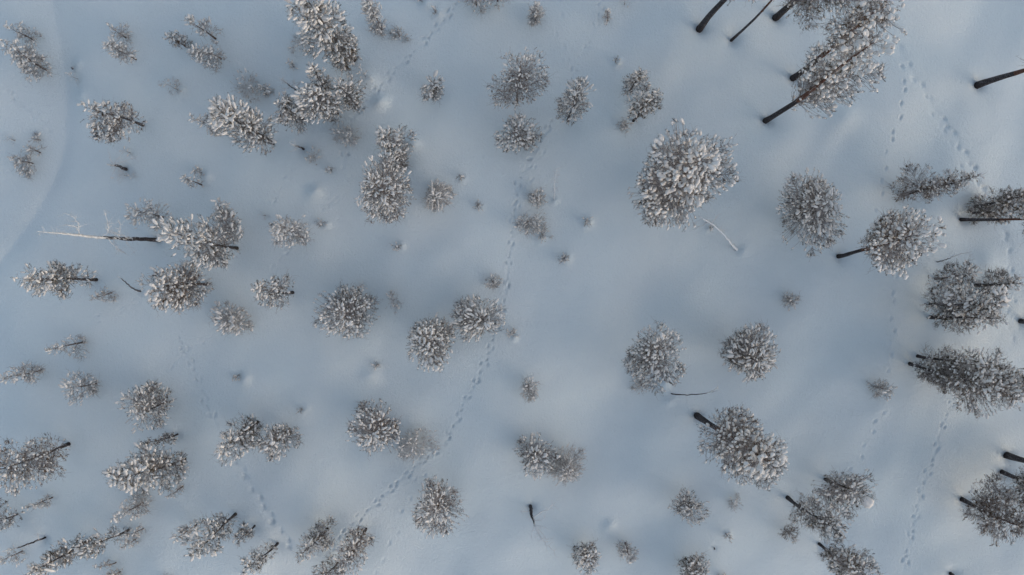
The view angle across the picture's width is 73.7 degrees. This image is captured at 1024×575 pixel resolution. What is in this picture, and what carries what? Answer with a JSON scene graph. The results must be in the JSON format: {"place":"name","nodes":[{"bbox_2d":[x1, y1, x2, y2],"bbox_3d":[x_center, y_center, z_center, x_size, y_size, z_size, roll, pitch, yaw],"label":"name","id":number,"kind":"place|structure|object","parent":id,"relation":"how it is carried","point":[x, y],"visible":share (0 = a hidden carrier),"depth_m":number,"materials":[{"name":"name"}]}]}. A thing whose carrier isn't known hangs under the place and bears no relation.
{"place":"outdoors","nodes":[
{"label":"outdoors","id":0,"kind":"place"},
{"bbox_2d":[0,0,1023,574],"bbox_3d":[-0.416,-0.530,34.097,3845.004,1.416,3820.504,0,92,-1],"label":"snow field","id":1,"kind":"structure","parent":0,"point":[844,332],"depth_m":34.03,"materials":[{"name":"white snow"}]},
{"bbox_2d":[0,499,24,530],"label":"snowy pine","id":2,"kind":"object","parent":1,"relation":"on","point":[10,519],"visible":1,"depth_m":33.43,"materials":[{"name":"white plant"}]},
{"bbox_2d":[7,149,36,181],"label":"pine sapling","id":3,"kind":"object","parent":1,"relation":"on","point":[20,161],"visible":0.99,"depth_m":33.47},
{"bbox_2d":[0,360,45,386],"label":"pine sapling","id":4,"kind":"object","parent":1,"relation":"on","point":[23,374],"visible":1,"depth_m":32.52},
{"bbox_2d":[3,20,42,45],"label":"pine sapling","id":5,"kind":"object","parent":1,"relation":"on","point":[19,29],"visible":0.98,"depth_m":33.02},
{"bbox_2d":[0,38,56,85],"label":"pine sapling","id":6,"kind":"object","parent":1,"relation":"on","point":[27,54],"visible":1,"depth_m":32.19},
{"bbox_2d":[0,431,70,496],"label":"snowy pine","id":7,"kind":"object","parent":1,"relation":"on","point":[44,466],"visible":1,"depth_m":30.46,"materials":[{"name":"white plant"}]},
{"bbox_2d":[21,494,52,511],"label":"pine sapling","id":8,"kind":"object","parent":1,"relation":"on","point":[43,505],"visible":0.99,"depth_m":33.23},
{"bbox_2d":[12,259,97,302],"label":"snowy pine","id":9,"kind":"object","parent":1,"relation":"on","point":[47,281],"visible":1,"depth_m":31.00,"materials":[{"name":"white plant"}]},
{"bbox_2d":[26,533,93,574],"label":"snowy pine","id":10,"kind":"object","parent":1,"relation":"on","point":[35,569],"visible":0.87,"depth_m":31.84,"materials":[{"name":"white plant"}]},
{"bbox_2d":[44,334,89,360],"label":"pine sapling","id":11,"kind":"object","parent":1,"relation":"on","point":[58,348],"visible":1,"depth_m":33.08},
{"bbox_2d":[58,370,102,406],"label":"pine sapling","id":12,"kind":"object","parent":1,"relation":"on","point":[80,382],"visible":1,"depth_m":32.56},
{"bbox_2d":[34,210,157,255],"bbox_3d":[-17.251,-2.399,29.951,1.209,9.300,2.369,34,91,-2],"label":"dead tree","id":13,"kind":"object","parent":1,"relation":"on","point":[127,238],"visible":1,"depth_m":29.49,"materials":[{"name":"grey plant"}]},
{"bbox_2d":[72,523,132,559],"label":"snowy pine","id":14,"kind":"object","parent":1,"relation":"on","point":[89,549],"visible":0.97,"depth_m":31.63,"materials":[{"name":"white plant"}]},
{"bbox_2d":[76,99,146,146],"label":"snowy pine","id":15,"kind":"object","parent":1,"relation":"on","point":[115,120],"visible":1,"depth_m":30.89,"materials":[{"name":"white plant"}]},
{"bbox_2d":[101,36,136,63],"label":"pine sapling","id":16,"kind":"object","parent":1,"relation":"on","point":[119,48],"visible":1,"depth_m":31.65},
{"bbox_2d":[105,22,132,50],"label":"pine sapling","id":17,"kind":"object","parent":1,"relation":"on","point":[121,33],"visible":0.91,"depth_m":32.62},
{"bbox_2d":[110,488,154,523],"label":"pine sapling","id":18,"kind":"object","parent":1,"relation":"on","point":[136,506],"visible":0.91,"depth_m":33.05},
{"bbox_2d":[114,379,174,433],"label":"snowy pine","id":19,"kind":"object","parent":1,"relation":"on","point":[139,410],"visible":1,"depth_m":32.49,"materials":[{"name":"white plant"}]},
{"bbox_2d":[102,439,190,494],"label":"snowy pine","id":20,"kind":"object","parent":1,"relation":"on","point":[144,466],"visible":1,"depth_m":30.84,"materials":[{"name":"white plant"}]},
{"bbox_2d":[123,197,172,231],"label":"pine sapling","id":21,"kind":"object","parent":1,"relation":"on","point":[134,213],"visible":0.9,"depth_m":32.05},
{"bbox_2d":[139,431,177,446],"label":"snowy pine","id":22,"kind":"object","parent":1,"relation":"on","point":[165,435],"visible":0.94,"depth_m":33.04,"materials":[{"name":"grey plant"}]},
{"bbox_2d":[136,258,212,314],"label":"snowy pine","id":23,"kind":"object","parent":1,"relation":"on","point":[179,291],"visible":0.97,"depth_m":30.75,"materials":[{"name":"white plant"}]},
{"bbox_2d":[162,29,193,49],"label":"pine sapling","id":24,"kind":"object","parent":1,"relation":"on","point":[183,37],"visible":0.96,"depth_m":32.32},
{"bbox_2d":[169,518,198,543],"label":"pine sapling","id":25,"kind":"object","parent":1,"relation":"on","point":[188,530],"visible":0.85,"depth_m":32.96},
{"bbox_2d":[148,208,242,272],"bbox_3d":[-13.762,-2.178,30.464,2.777,7.422,3.100,0,92,-1],"label":"snowy pine","id":26,"kind":"object","parent":1,"relation":"on","point":[210,247],"visible":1,"depth_m":30.14,"materials":[{"name":"white plant"}]},
{"bbox_2d":[180,14,221,45],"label":"pine sapling","id":27,"kind":"object","parent":1,"relation":"on","point":[190,18],"visible":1,"depth_m":31.76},
{"bbox_2d":[186,40,227,73],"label":"pine sapling","id":28,"kind":"object","parent":1,"relation":"on","point":[197,58],"visible":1,"depth_m":31.86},
{"bbox_2d":[188,112,228,136],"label":"pine sapling","id":29,"kind":"object","parent":1,"relation":"on","point":[204,121],"visible":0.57,"depth_m":31.43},
{"bbox_2d":[179,512,240,561],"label":"snowy pine","id":30,"kind":"object","parent":1,"relation":"on","point":[214,534],"visible":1,"depth_m":30.95,"materials":[{"name":"white plant"}]},
{"bbox_2d":[210,197,247,241],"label":"pine sapling","id":31,"kind":"object","parent":1,"relation":"on","point":[222,204],"visible":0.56,"depth_m":32.27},
{"bbox_2d":[207,300,254,339],"bbox_3d":[-13.492,1.644,32.974,2.436,2.841,1.918,12,92,-1],"label":"snowy shrub","id":32,"kind":"object","parent":1,"relation":"on","point":[231,325],"visible":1,"depth_m":32.49,"materials":[{"name":"white wood"}]},
{"bbox_2d":[210,412,262,466],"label":"snowy pine","id":33,"kind":"object","parent":1,"relation":"on","point":[248,431],"visible":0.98,"depth_m":31.22,"materials":[{"name":"white plant"}]},
{"bbox_2d":[202,92,277,155],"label":"snowy pine","id":34,"kind":"object","parent":1,"relation":"on","point":[228,113],"visible":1,"depth_m":29.27,"materials":[{"name":"white plant"}]},
{"bbox_2d":[232,518,255,546],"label":"snowy pine","id":35,"kind":"object","parent":1,"relation":"on","point":[249,532],"visible":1,"depth_m":32.62,"materials":[{"name":"white plant"}]},
{"bbox_2d":[230,65,263,107],"bbox_3d":[-12.746,-9.705,32.854,1.684,1.908,2.169,0,92,-1],"label":"bare shrub","id":36,"kind":"object","parent":1,"relation":"on","point":[248,89],"visible":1,"depth_m":32.76,"materials":[{"name":"grey plant"}]},
{"bbox_2d":[235,540,278,574],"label":"snowy pine","id":37,"kind":"object","parent":1,"relation":"on","point":[262,558],"visible":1,"depth_m":31.59,"materials":[{"name":"white plant"}]},
{"bbox_2d":[250,267,296,312],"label":"snowy pine","id":38,"kind":"object","parent":1,"relation":"on","point":[274,289],"visible":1,"depth_m":30.87,"materials":[{"name":"white plant"}]},
{"bbox_2d":[254,423,304,464],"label":"snowy pine","id":39,"kind":"object","parent":1,"relation":"on","point":[272,440],"visible":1,"depth_m":32.23,"materials":[{"name":"white plant"}]},
{"bbox_2d":[267,214,314,249],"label":"pine sapling","id":40,"kind":"object","parent":1,"relation":"on","point":[290,230],"visible":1,"depth_m":31.14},
{"bbox_2d":[271,90,312,132],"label":"snowy pine","id":41,"kind":"object","parent":1,"relation":"on","point":[287,113],"visible":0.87,"depth_m":30.42,"materials":[{"name":"white plant"}]},
{"bbox_2d":[293,511,336,564],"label":"snowy pine","id":42,"kind":"object","parent":1,"relation":"on","point":[317,543],"visible":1,"depth_m":32.52,"materials":[{"name":"white plant"}]},
{"bbox_2d":[303,62,335,102],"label":"snowy pine","id":43,"kind":"object","parent":1,"relation":"on","point":[317,77],"visible":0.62,"depth_m":30.65,"materials":[{"name":"white plant"}]},
{"bbox_2d":[290,81,349,127],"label":"snowy pine","id":44,"kind":"object","parent":1,"relation":"on","point":[326,106],"visible":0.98,"depth_m":29.93,"materials":[{"name":"white plant"}]},
{"bbox_2d":[284,0,361,75],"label":"snowy pine","id":45,"kind":"object","parent":1,"relation":"on","point":[328,34],"visible":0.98,"depth_m":28.30,"materials":[{"name":"white plant"}]},
{"bbox_2d":[310,552,348,574],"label":"snowy pine","id":46,"kind":"object","parent":1,"relation":"on","point":[325,571],"visible":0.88,"depth_m":33.37,"materials":[{"name":"white plant"}]},
{"bbox_2d":[324,32,359,75],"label":"snowy pine","id":47,"kind":"object","parent":1,"relation":"on","point":[333,53],"visible":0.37,"depth_m":31.07,"materials":[{"name":"plant"}]},
{"bbox_2d":[324,118,361,150],"bbox_3d":[-8.119,-7.372,32.643,2.009,1.989,1.456,18,92,-1],"label":"bare shrub","id":48,"kind":"object","parent":1,"relation":"on","point":[346,133],"visible":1,"depth_m":32.50,"materials":[{"name":"grey plant"}]},
{"bbox_2d":[310,282,380,339],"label":"snowy pine","id":49,"kind":"object","parent":1,"relation":"on","point":[355,307],"visible":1,"depth_m":31.75,"materials":[{"name":"white plant"}]},
{"bbox_2d":[333,73,366,114],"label":"snowy pine","id":50,"kind":"object","parent":1,"relation":"on","point":[349,93],"visible":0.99,"depth_m":30.85,"materials":[{"name":"white plant"}]},
{"bbox_2d":[330,523,377,574],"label":"snowy pine","id":51,"kind":"object","parent":1,"relation":"on","point":[356,541],"visible":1,"depth_m":31.65,"materials":[{"name":"white plant"}]},
{"bbox_2d":[360,0,387,39],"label":"pine sapling","id":52,"kind":"object","parent":1,"relation":"on","point":[369,4],"visible":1,"depth_m":31.20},
{"bbox_2d":[345,398,408,460],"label":"snowy pine","id":53,"kind":"object","parent":1,"relation":"on","point":[379,432],"visible":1,"depth_m":31.86,"materials":[{"name":"white plant"}]},
{"bbox_2d":[355,150,415,225],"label":"snowy pine","id":54,"kind":"object","parent":1,"relation":"on","point":[383,188],"visible":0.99,"depth_m":29.98,"materials":[{"name":"white plant"}]},
{"bbox_2d":[374,123,416,158],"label":"snowy pine","id":55,"kind":"object","parent":1,"relation":"on","point":[383,140],"visible":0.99,"depth_m":30.51,"materials":[{"name":"white plant"}]},
{"bbox_2d":[380,149,411,175],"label":"snowy pine","id":56,"kind":"object","parent":1,"relation":"on","point":[402,163],"visible":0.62,"depth_m":31.86,"materials":[{"name":"grey plant"}]},
{"bbox_2d":[393,424,442,465],"bbox_3d":[-4.706,7.766,33.646,2.850,2.382,1.890,-15,92,0],"label":"bare shrub","id":57,"kind":"object","parent":1,"relation":"on","point":[410,445],"visible":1,"depth_m":33.67,"materials":[{"name":"grey wood"}]},
{"bbox_2d":[405,312,456,374],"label":"snowy pine","id":58,"kind":"object","parent":1,"relation":"on","point":[429,338],"visible":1,"depth_m":30.79,"materials":[{"name":"white plant"}]},
{"bbox_2d":[417,70,444,103],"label":"snowy pine","id":59,"kind":"object","parent":1,"relation":"on","point":[437,90],"visible":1,"depth_m":32.12,"materials":[{"name":"white plant"}]},
{"bbox_2d":[419,178,458,211],"bbox_3d":[-3.554,-4.357,32.571,1.978,2.783,1.698,0,92,-1],"label":"snowy shrub","id":60,"kind":"object","parent":1,"relation":"on","point":[435,195],"visible":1,"depth_m":32.41,"materials":[{"name":"white wood"}]},
{"bbox_2d":[410,475,468,541],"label":"snowy pine","id":61,"kind":"object","parent":1,"relation":"on","point":[439,503],"visible":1,"depth_m":31.89,"materials":[{"name":"white plant"}]},
{"bbox_2d":[449,293,506,342],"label":"snowy pine","id":62,"kind":"object","parent":1,"relation":"on","point":[471,320],"visible":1,"depth_m":31.32,"materials":[{"name":"white plant"}]},
{"bbox_2d":[483,46,549,110],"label":"pine sapling","id":63,"kind":"object","parent":1,"relation":"on","point":[524,75],"visible":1,"depth_m":30.31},
{"bbox_2d":[493,110,545,154],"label":"snowy pine","id":64,"kind":"object","parent":1,"relation":"on","point":[518,135],"visible":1,"depth_m":32.03,"materials":[{"name":"white plant"}]},
{"bbox_2d":[513,209,547,237],"bbox_3d":[0.989,-3.110,33.316,1.868,2.054,1.471,-32,92,1],"label":"snowy shrub","id":65,"kind":"object","parent":1,"relation":"on","point":[526,225],"visible":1,"depth_m":33.10,"materials":[{"name":"white snow"}]},
{"bbox_2d":[520,375,540,402],"bbox_3d":[0.952,4.981,33.748,1.327,1.807,1.464,-22,92,0],"label":"snowy shrub","id":66,"kind":"object","parent":1,"relation":"on","point":[529,388],"visible":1,"depth_m":33.44,"materials":[{"name":"white snow"}]},
{"bbox_2d":[511,432,561,480],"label":"snowy pine","id":67,"kind":"object","parent":1,"relation":"on","point":[534,453],"visible":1,"depth_m":32.53,"materials":[{"name":"white plant"}]},
{"bbox_2d":[519,500,555,557],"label":"dead tree","id":68,"kind":"object","parent":1,"relation":"on","point":[535,526],"visible":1,"depth_m":32.40,"materials":[{"name":"grey wood"}]},
{"bbox_2d":[527,187,547,209],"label":"snowy shrub","id":69,"kind":"object","parent":1,"relation":"on","point":[535,198],"visible":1,"depth_m":33.39,"materials":[{"name":"white snow"}]},
{"bbox_2d":[527,0,548,28],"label":"pine sapling","id":70,"kind":"object","parent":1,"relation":"on","point":[535,9],"visible":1,"depth_m":32.83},
{"bbox_2d":[543,442,587,485],"bbox_3d":[2.655,8.861,33.766,2.338,3.253,2.438,0,92,-1],"label":"snowy shrub","id":71,"kind":"object","parent":1,"relation":"on","point":[569,468],"visible":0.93,"depth_m":33.79,"materials":[{"name":"white snow"}]},
{"bbox_2d":[554,75,595,126],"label":"snowy pine","id":72,"kind":"object","parent":1,"relation":"on","point":[575,104],"visible":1,"depth_m":30.82,"materials":[{"name":"white plant"}]},
{"bbox_2d":[570,538,601,574],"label":"snowy pine","id":73,"kind":"object","parent":1,"relation":"on","point":[584,560],"visible":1,"depth_m":33.21,"materials":[{"name":"white plant"}]},
{"bbox_2d":[616,540,639,564],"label":"pine sapling","id":74,"kind":"object","parent":1,"relation":"on","point":[628,554],"visible":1,"depth_m":34.34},
{"bbox_2d":[620,67,653,96],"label":"snowy pine","id":75,"kind":"object","parent":1,"relation":"on","point":[634,82],"visible":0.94,"depth_m":32.43,"materials":[{"name":"white plant"}]},
{"bbox_2d":[625,89,656,122],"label":"snowy pine","id":76,"kind":"object","parent":1,"relation":"on","point":[645,103],"visible":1,"depth_m":31.09,"materials":[{"name":"white plant"}]},
{"bbox_2d":[640,87,663,114],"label":"snowy pine","id":77,"kind":"object","parent":1,"relation":"on","point":[655,91],"visible":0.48,"depth_m":32.20,"materials":[{"name":"grey plant"}]},
{"bbox_2d":[619,320,687,400],"bbox_3d":[6.867,3.316,32.617,3.481,5.218,3.187,36,91,-2],"label":"snowy pine","id":78,"kind":"object","parent":1,"relation":"on","point":[655,355],"visible":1,"depth_m":31.45,"materials":[{"name":"white plant"}]},
{"bbox_2d":[627,117,742,231],"bbox_3d":[7.263,-4.566,29.751,4.588,9.262,4.389,0,92,-1],"label":"tall pine","id":79,"kind":"object","parent":1,"relation":"on","point":[689,169],"visible":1,"depth_m":27.89,"materials":[{"name":"white plant"}]},
{"bbox_2d":[668,487,711,526],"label":"snowy pine","id":80,"kind":"object","parent":1,"relation":"on","point":[688,506],"visible":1,"depth_m":33.34,"materials":[{"name":"grey plant"}]},
{"bbox_2d":[675,552,710,574],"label":"snowy pine","id":81,"kind":"object","parent":1,"relation":"on","point":[692,568],"visible":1,"depth_m":33.67,"materials":[{"name":"white plant"}]},
{"bbox_2d":[691,213,737,250],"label":"dead tree","id":82,"kind":"object","parent":1,"relation":"on","point":[729,240],"visible":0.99,"depth_m":32.22,"materials":[{"name":"wood"}]},
{"bbox_2d":[696,0,758,32],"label":"tall pine","id":83,"kind":"object","parent":1,"relation":"on","point":[702,24],"visible":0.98,"depth_m":31.62,"materials":[{"name":"black plant"}]},
{"bbox_2d":[694,402,789,490],"bbox_3d":[9.726,7.181,30.274,3.242,10.194,4.718,-30,92,0],"label":"tall pine","id":84,"kind":"object","parent":1,"relation":"on","point":[748,458],"visible":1,"depth_m":27.87,"materials":[{"name":"white plant"}]},
{"bbox_2d":[716,319,780,382],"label":"snowy pine","id":85,"kind":"object","parent":1,"relation":"on","point":[757,353],"visible":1,"depth_m":31.14,"materials":[{"name":"white plant"}]},
{"bbox_2d":[775,167,848,258],"bbox_3d":[13.576,-3.426,31.380,3.318,6.141,4.334,-32,92,1],"label":"snowy pine","id":86,"kind":"object","parent":1,"relation":"on","point":[812,205],"visible":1,"depth_m":30.43,"materials":[{"name":"white plant"}]},
{"bbox_2d":[772,0,865,33],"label":"tall pine","id":87,"kind":"object","parent":1,"relation":"on","point":[780,13],"visible":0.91,"depth_m":29.28,"materials":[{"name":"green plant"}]},
{"bbox_2d":[785,492,856,548],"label":"snowy pine","id":88,"kind":"object","parent":1,"relation":"on","point":[821,523],"visible":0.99,"depth_m":31.35,"materials":[{"name":"grey plant"}]},
{"bbox_2d":[762,21,897,123],"bbox_3d":[12.980,-8.383,28.260,4.304,12.274,2.747,0,92,-1],"label":"tall pine","id":89,"kind":"object","parent":1,"relation":"on","point":[819,84],"visible":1,"depth_m":26.11,"materials":[{"name":"white plant"}]},
{"bbox_2d":[810,468,878,519],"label":"snowy pine","id":90,"kind":"object","parent":1,"relation":"on","point":[848,490],"visible":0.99,"depth_m":31.41,"materials":[{"name":"grey plant"}]},
{"bbox_2d":[790,0,906,81],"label":"tall pine","id":91,"kind":"object","parent":1,"relation":"on","point":[863,17],"visible":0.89,"depth_m":24.31,"materials":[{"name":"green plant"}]},
{"bbox_2d":[817,542,883,574],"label":"tall pine","id":92,"kind":"object","parent":1,"relation":"on","point":[849,566],"visible":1,"depth_m":29.74,"materials":[{"name":"grey plant"}]},
{"bbox_2d":[867,379,897,401],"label":"pine sapling","id":93,"kind":"object","parent":1,"relation":"on","point":[885,389],"visible":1,"depth_m":33.26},
{"bbox_2d":[836,205,946,279],"bbox_3d":[15.775,-2.009,30.087,3.630,8.652,3.192,0,92,-1],"label":"tall pine","id":94,"kind":"object","parent":1,"relation":"on","point":[891,239],"visible":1,"depth_m":27.24,"materials":[{"name":"grey plant"}]},
{"bbox_2d":[887,158,987,204],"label":"snowy pine","id":95,"kind":"object","parent":1,"relation":"on","point":[928,190],"visible":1,"depth_m":31.67,"materials":[{"name":"grey plant"}]},
{"bbox_2d":[908,351,995,393],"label":"snowy pine","id":96,"kind":"object","parent":1,"relation":"on","point":[961,385],"visible":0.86,"depth_m":30.63,"materials":[{"name":"grey plant"}]},
{"bbox_2d":[925,255,982,294],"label":"snowy pine","id":97,"kind":"object","parent":1,"relation":"on","point":[969,268],"visible":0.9,"depth_m":32.17,"materials":[{"name":"grey plant"}]},
{"bbox_2d":[916,342,1004,392],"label":"snowy pine","id":98,"kind":"object","parent":1,"relation":"on","point":[962,364],"visible":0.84,"depth_m":30.31,"materials":[{"name":"grey plant"}]},
{"bbox_2d":[921,279,1010,331],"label":"snowy pine","id":99,"kind":"object","parent":1,"relation":"on","point":[947,296],"visible":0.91,"depth_m":30.89,"materials":[{"name":"grey plant"}]},
{"bbox_2d":[929,297,1007,335],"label":"snowy pine","id":100,"kind":"object","parent":1,"relation":"on","point":[973,317],"visible":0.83,"depth_m":30.68,"materials":[{"name":"grey plant"}]},
{"bbox_2d":[928,363,1023,419],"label":"snowy pine","id":101,"kind":"object","parent":1,"relation":"on","point":[998,391],"visible":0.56,"depth_m":29.92,"materials":[{"name":"grey plant"}]},
{"bbox_2d":[958,471,1023,546],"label":"tall pine","id":102,"kind":"object","parent":1,"relation":"on","point":[1008,515],"visible":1,"depth_m":32.06,"materials":[{"name":"grey plant"}]},
{"bbox_2d":[959,195,1023,236],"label":"tall pine","id":103,"kind":"object","parent":1,"relation":"on","point":[995,219],"visible":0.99,"depth_m":31.27,"materials":[{"name":"brown plant"}]},
{"bbox_2d":[961,199,1023,225],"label":"snowy pine","id":104,"kind":"object","parent":1,"relation":"on","point":[983,212],"visible":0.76,"depth_m":32.80,"materials":[{"name":"grey plant"}]},
{"bbox_2d":[962,185,1023,230],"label":"snowy pine","id":105,"kind":"object","parent":1,"relation":"on","point":[1006,198],"visible":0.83,"depth_m":32.16,"materials":[{"name":"grey plant"}]},
{"bbox_2d":[970,346,1023,402],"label":"snowy pine","id":106,"kind":"object","parent":1,"relation":"on","point":[1008,377],"visible":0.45,"depth_m":31.30,"materials":[{"name":"grey plant"}]},
{"bbox_2d":[974,265,1023,294],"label":"snowy pine","id":107,"kind":"object","parent":1,"relation":"on","point":[1000,277],"visible":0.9,"depth_m":32.52,"materials":[{"name":"grey plant"}]},
{"bbox_2d":[974,55,1023,88],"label":"tall pine","id":108,"kind":"object","parent":1,"relation":"on","point":[982,83],"visible":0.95,"depth_m":32.90,"materials":[{"name":"brown plant"}]},
{"bbox_2d":[1000,467,1023,506],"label":"tall pine","id":109,"kind":"object","parent":1,"relation":"on","point":[1020,480],"visible":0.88,"depth_m":32.78,"materials":[{"name":"grey plant"}]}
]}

